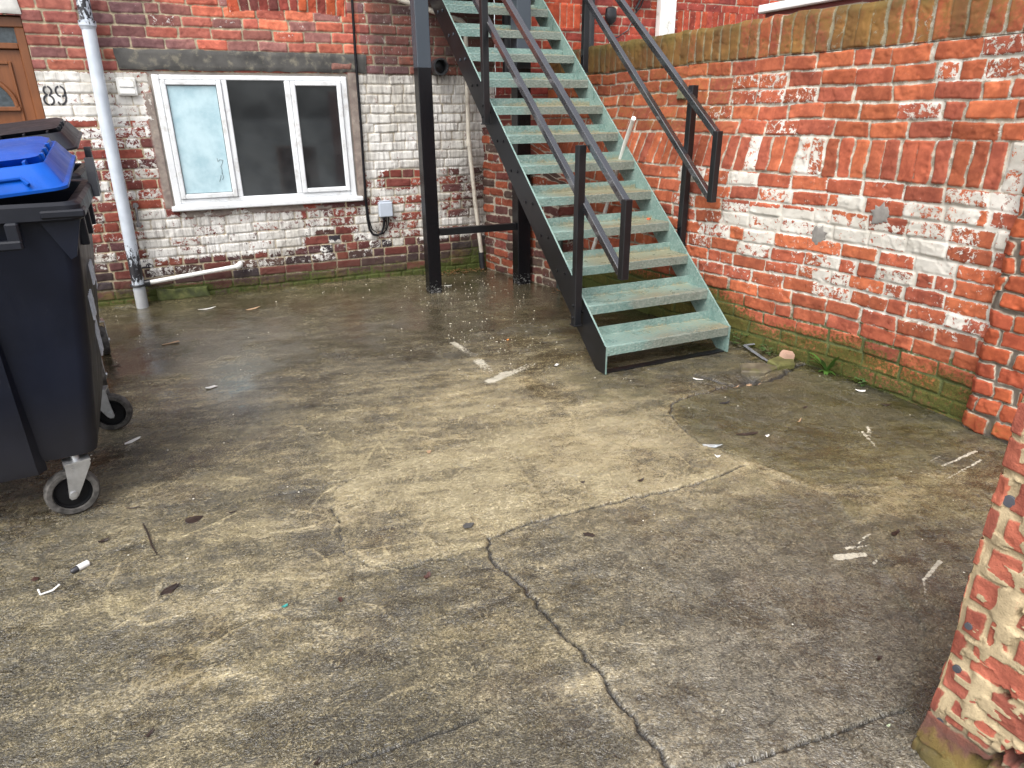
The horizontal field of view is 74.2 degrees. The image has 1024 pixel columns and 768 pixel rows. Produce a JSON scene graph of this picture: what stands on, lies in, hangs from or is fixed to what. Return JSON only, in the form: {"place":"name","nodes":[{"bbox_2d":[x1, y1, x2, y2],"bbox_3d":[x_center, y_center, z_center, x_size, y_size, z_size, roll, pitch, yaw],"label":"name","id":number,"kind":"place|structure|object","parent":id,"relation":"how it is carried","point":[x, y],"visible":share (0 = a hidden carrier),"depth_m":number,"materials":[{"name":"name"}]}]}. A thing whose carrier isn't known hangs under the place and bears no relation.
{"place":"outdoors","nodes":[
{"label":"outdoors","id":0,"kind":"place"},
{"bbox_2d":[0,268,1007,767],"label":"ground","id":1,"kind":"structure","parent":0,"point":[534,628],"depth_m":2.55,"materials":[{"name":"concrete"}]},
{"bbox_2d":[37,584,59,595],"bbox_3d":[-1.612,0.715,2.352,0.071,0.012,0.034,-10,24,-23],"label":"wire piece","id":2,"kind":"object","parent":1,"relation":"on","point":[46,592],"visible":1,"depth_m":2.35,"materials":[{"name":"white plastic"}]},
{"bbox_2d":[0,117,110,385],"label":"wheeled bin","id":3,"kind":"object","parent":1,"relation":"on","point":[67,135],"visible":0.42,"depth_m":3.70,"materials":[{"name":"black plastic"}]},
{"bbox_2d":[0,136,132,514],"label":"wheeled bin","id":4,"kind":"object","parent":1,"relation":"on","point":[58,400],"visible":1,"depth_m":2.56,"materials":[{"name":"black plastic"}]},
{"bbox_2d":[70,560,89,573],"bbox_3d":[-1.576,0.668,2.467,0.023,0.023,0.066,12,25,28],"label":"lighter stub","id":5,"kind":"object","parent":1,"relation":"on","point":[80,566],"visible":1,"depth_m":2.46,"materials":[{"name":"plastic"}]},
{"bbox_2d":[98,537,109,542],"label":"dead leaf","id":6,"kind":"object","parent":1,"relation":"on","point":[103,540],"visible":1,"depth_m":2.63,"materials":[{"name":"brown plant"}]},
{"bbox_2d":[125,436,140,443],"bbox_3d":[-1.935,0.287,3.446,0.027,0.009,0.088,17,31,33],"label":"paper scrap","id":7,"kind":"object","parent":1,"relation":"on","point":[132,440],"visible":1,"depth_m":3.45,"materials":[{"name":"white paper"}]},
{"bbox_2d":[144,727,153,737],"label":"dead leaf","id":8,"kind":"object","parent":1,"relation":"on","point":[149,733],"visible":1,"depth_m":1.81,"materials":[{"name":"brown plant"}]},
{"bbox_2d":[143,523,156,554],"bbox_3d":[-1.412,0.602,2.637,0.010,0.008,0.261,-16,26,-33],"label":"twig","id":9,"kind":"object","parent":1,"relation":"on","point":[148,535],"visible":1,"depth_m":2.63,"materials":[{"name":"brown plant"}]},
{"bbox_2d":[160,583,179,594],"bbox_3d":[-1.191,0.714,2.354,0.040,0.009,0.077,18,30,32],"label":"dead leaf","id":10,"kind":"object","parent":1,"relation":"on","point":[170,589],"visible":1,"depth_m":2.35,"materials":[{"name":"brown plant"}]},
{"bbox_2d":[185,515,202,523],"bbox_3d":[-1.300,0.554,2.768,0.069,0.009,0.049,-9,23,-19],"label":"dead leaf","id":11,"kind":"object","parent":1,"relation":"on","point":[193,519],"visible":1,"depth_m":2.77,"materials":[{"name":"brown plant"}]},
{"bbox_2d":[0,0,494,305],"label":"terraced house","id":12,"kind":"structure","parent":1,"relation":"on","point":[236,123],"depth_m":5.90,"materials":[{"name":"brick"}]},
{"bbox_2d":[0,16,45,123],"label":"door","id":13,"kind":"structure","parent":12,"relation":"in","point":[20,99],"depth_m":5.14,"materials":[{"name":"brown wood"}]},
{"bbox_2d":[76,0,148,308],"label":"drainpipe","id":14,"kind":"object","parent":12,"relation":"attached to","point":[87,24],"visible":1,"depth_m":5.37,"materials":[{"name":"white paint"},{"name":"black paint"}]},
{"bbox_2d":[115,78,137,95],"bbox_3d":[-3.058,-2.360,5.370,0.140,0.132,0.046,-10,24,-23],"label":"vent cover","id":15,"kind":"object","parent":12,"relation":"attached to","point":[126,86],"visible":1,"depth_m":5.36,"materials":[{"name":"white plastic"}]},
{"bbox_2d":[133,203,140,226],"bbox_3d":[-3.149,-1.420,5.682,0.048,0.195,0.056,-10,24,-23],"label":"pipe stub","id":16,"kind":"object","parent":12,"relation":"attached to","point":[136,206],"visible":1,"depth_m":5.67,"materials":[{"name":"grey metal"}]},
{"bbox_2d":[130,261,242,287],"bbox_3d":[-2.854,-0.965,5.968,0.937,0.136,0.129,-12,25,-27],"label":"waste pipe","id":17,"kind":"object","parent":12,"relation":"attached to","point":[237,265],"visible":0.91,"depth_m":5.95,"materials":[{"name":"white plastic"}]},
{"bbox_2d":[151,74,363,211],"bbox_3d":[-2.174,-2.113,5.925,1.644,1.072,0.105,-10,24,-23],"label":"window","id":18,"kind":"structure","parent":12,"relation":"in","point":[237,141],"depth_m":5.89,"materials":[{"name":"white plastic"}]},
{"bbox_2d":[351,0,388,235],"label":"cable","id":19,"kind":"object","parent":12,"relation":"attached to","point":[361,130],"visible":1,"depth_m":6.22,"materials":[{"name":"black rubber"}]},
{"bbox_2d":[378,200,392,216],"bbox_3d":[-1.224,-1.695,6.538,0.132,0.152,0.060,-10,24,-23],"label":"junction box","id":20,"kind":"object","parent":12,"relation":"attached to","point":[385,208],"visible":1,"depth_m":6.51,"materials":[{"name":"white plastic"}]},
{"bbox_2d":[431,58,448,75],"bbox_3d":[-0.682,-2.943,6.282,0.148,0.148,0.145,-10,24,-23],"label":"extractor vent","id":21,"kind":"object","parent":12,"relation":"attached to","point":[439,66],"visible":0.98,"depth_m":6.26,"materials":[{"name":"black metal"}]},
{"bbox_2d":[396,0,484,268],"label":"overflow pipe","id":22,"kind":"object","parent":12,"relation":"attached to","point":[470,157],"visible":0.73,"depth_m":6.64,"materials":[{"name":"beige plastic"}]},
{"bbox_2d":[313,757,320,764],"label":"dead leaf","id":23,"kind":"object","parent":1,"relation":"on","point":[318,761],"visible":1,"depth_m":1.72,"materials":[{"name":"plant"}]},
{"bbox_2d":[424,571,430,578],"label":"dead leaf","id":24,"kind":"object","parent":1,"relation":"on","point":[427,575],"visible":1,"depth_m":2.41,"materials":[{"name":"brown plant"}]},
{"bbox_2d":[463,522,473,527],"bbox_3d":[-0.176,0.563,2.697,0.034,0.009,0.049,9,24,23],"label":"grey stone","id":25,"kind":"object","parent":1,"relation":"on","point":[467,525],"visible":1,"depth_m":2.69,"materials":[{"name":"grey stone"}]},
{"bbox_2d":[441,267,560,292],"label":"leaf litter","id":26,"kind":"object","parent":1,"relation":"on","point":[475,270],"visible":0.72,"depth_m":7.00,"materials":[{"name":"brown plant"}]},
{"bbox_2d":[49,274,964,701],"bbox_3d":[-0.442,0.000,4.135,4.371,0.019,5.741,-10,24,-23],"label":"grit","id":27,"kind":"object","parent":1,"relation":"on","point":[467,376],"visible":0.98,"depth_m":4.74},
{"bbox_2d":[410,0,730,374],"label":"metal staircase","id":28,"kind":"structure","parent":1,"relation":"on","point":[522,164],"depth_m":4.92,"materials":[{"name":"green metal"}]},
{"bbox_2d":[583,532,594,536],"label":"dead leaf","id":29,"kind":"object","parent":1,"relation":"on","point":[589,534],"visible":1,"depth_m":2.64,"materials":[{"name":"brown plant"}]},
{"bbox_2d":[494,0,784,125],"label":"neighbouring house","id":30,"kind":"structure","parent":1,"relation":"on","point":[690,14],"depth_m":6.98,"materials":[{"name":"brick"}]},
{"bbox_2d":[502,2,510,71],"bbox_3d":[-0.053,-3.479,6.363,0.140,1.000,0.139,-10,24,-23],"label":"downpipe","id":31,"kind":"object","parent":30,"relation":"attached to","point":[506,19],"depth_m":6.39,"materials":[{"name":"black plastic"}]},
{"bbox_2d":[589,0,594,46],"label":"downpipe","id":32,"kind":"object","parent":30,"relation":"attached to","point":[591,30],"visible":0.29,"depth_m":6.70,"materials":[{"name":"black plastic"}]},
{"bbox_2d":[605,7,637,42],"bbox_3d":[1.122,-3.573,6.928,0.412,0.552,0.085,-10,24,-23],"label":"outdoor light","id":33,"kind":"object","parent":30,"relation":"attached to","point":[610,15],"visible":0.63,"depth_m":6.78,"materials":[{"name":"black plastic"}]},
{"bbox_2d":[634,0,643,12],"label":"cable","id":34,"kind":"object","parent":30,"relation":"attached to","point":[637,5],"visible":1,"depth_m":6.90,"materials":[{"name":"black plastic"}]},
{"bbox_2d":[655,0,676,35],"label":"downpipe","id":35,"kind":"object","parent":30,"relation":"attached to","point":[665,16],"visible":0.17,"depth_m":7.03,"materials":[{"name":"white plastic"}]},
{"bbox_2d":[702,444,722,447],"bbox_3d":[0.990,0.301,3.340,0.097,0.014,0.035,0,20,4],"label":"foil scrap","id":36,"kind":"object","parent":1,"relation":"on","point":[713,445],"visible":1,"depth_m":3.34,"materials":[{"name":"silver metal"}]},
{"bbox_2d":[730,332,746,345],"bbox_3d":[1.588,-0.314,4.747,0.120,0.094,0.110,15,27,34],"label":"weed","id":37,"kind":"object","parent":1,"relation":"on","point":[737,341],"visible":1,"depth_m":4.75,"materials":[{"name":"green plant"}]},
{"bbox_2d":[736,432,757,435],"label":"dead leaf","id":38,"kind":"object","parent":1,"relation":"on","point":[749,433],"visible":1,"depth_m":3.47,"materials":[{"name":"brown plant"}]},
{"bbox_2d":[481,0,1023,443],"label":"boundary wall","id":39,"kind":"structure","parent":1,"relation":"on","point":[871,173],"depth_m":3.93,"materials":[{"name":"brick"}]},
{"bbox_2d":[591,116,635,249],"bbox_3d":[0.834,-1.587,5.518,0.084,1.113,0.768,-6,22,-13],"label":"plastic pipe","id":40,"kind":"object","parent":39,"relation":"attached to","point":[628,133],"visible":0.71,"depth_m":5.31,"materials":[{"name":"white plastic"}]},
{"bbox_2d":[741,303,899,393],"bbox_3d":[1.910,-0.284,4.290,0.082,0.372,1.092,-14,25,-30],"label":"moss","id":41,"kind":"object","parent":39,"relation":"attached to","point":[854,379],"visible":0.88,"depth_m":4.09,"materials":[{"name":"green plant"}]},
{"bbox_2d":[743,343,767,360],"bbox_3d":[1.666,-0.205,4.538,0.090,0.029,0.347,-4,22,-9],"label":"metal strip","id":42,"kind":"object","parent":1,"relation":"on","point":[753,351],"visible":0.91,"depth_m":4.58,"materials":[{"name":"grey metal"}]},
{"bbox_2d":[740,363,776,375],"bbox_3d":[1.580,-0.095,4.321,0.250,0.042,0.148,3,22,8],"label":"concrete fragment","id":43,"kind":"object","parent":1,"relation":"on","point":[757,369],"visible":1,"depth_m":4.29,"materials":[{"name":"beige concrete"}]},
{"bbox_2d":[759,344,772,354],"bbox_3d":[1.728,-0.236,4.603,0.120,0.052,0.126,14,26,32],"label":"weed","id":44,"kind":"object","parent":1,"relation":"on","point":[762,347],"visible":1,"depth_m":4.60,"materials":[{"name":"green plant"}]},
{"bbox_2d":[767,356,794,369],"bbox_3d":[1.758,-0.139,4.394,0.200,0.040,0.130,-9,29,-23],"label":"concrete fragment","id":45,"kind":"object","parent":1,"relation":"on","point":[780,363],"visible":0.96,"depth_m":4.35,"materials":[{"name":"concrete"}]},
{"bbox_2d":[779,350,794,358],"bbox_3d":[1.805,-0.187,4.434,0.090,0.050,0.090,-4,27,-25],"label":"concrete fragment","id":46,"kind":"object","parent":45,"relation":"on","point":[785,354],"visible":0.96,"depth_m":4.40,"materials":[{"name":"pink concrete"}]},
{"bbox_2d":[758,0,882,17],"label":"lean to roof","id":47,"kind":"object","parent":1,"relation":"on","point":[783,7],"visible":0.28,"depth_m":4.43,"materials":[{"name":"plastic"}]},
{"bbox_2d":[809,352,841,374],"bbox_3d":[1.944,-0.132,4.235,0.133,0.153,0.256,-10,24,-23],"label":"fern","id":48,"kind":"object","parent":1,"relation":"on","point":[826,370],"visible":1,"depth_m":4.25,"materials":[{"name":"green plant"}]},
{"bbox_2d":[854,377,866,385],"bbox_3d":[2.104,-0.016,4.088,0.102,0.036,0.107,-10,24,-23],"label":"weed","id":49,"kind":"object","parent":1,"relation":"on","point":[863,381],"visible":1,"depth_m":4.07,"materials":[{"name":"green plant"}]},
{"bbox_2d":[891,529,899,534],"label":"dead leaf","id":50,"kind":"object","parent":1,"relation":"on","point":[896,532],"visible":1,"depth_m":2.63,"materials":[{"name":"brown plant"}]},
{"bbox_2d":[911,386,1023,767],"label":"brick pier","id":51,"kind":"structure","parent":0,"point":[974,717],"depth_m":1.56,"materials":[{"name":"red brick"}]}
]}

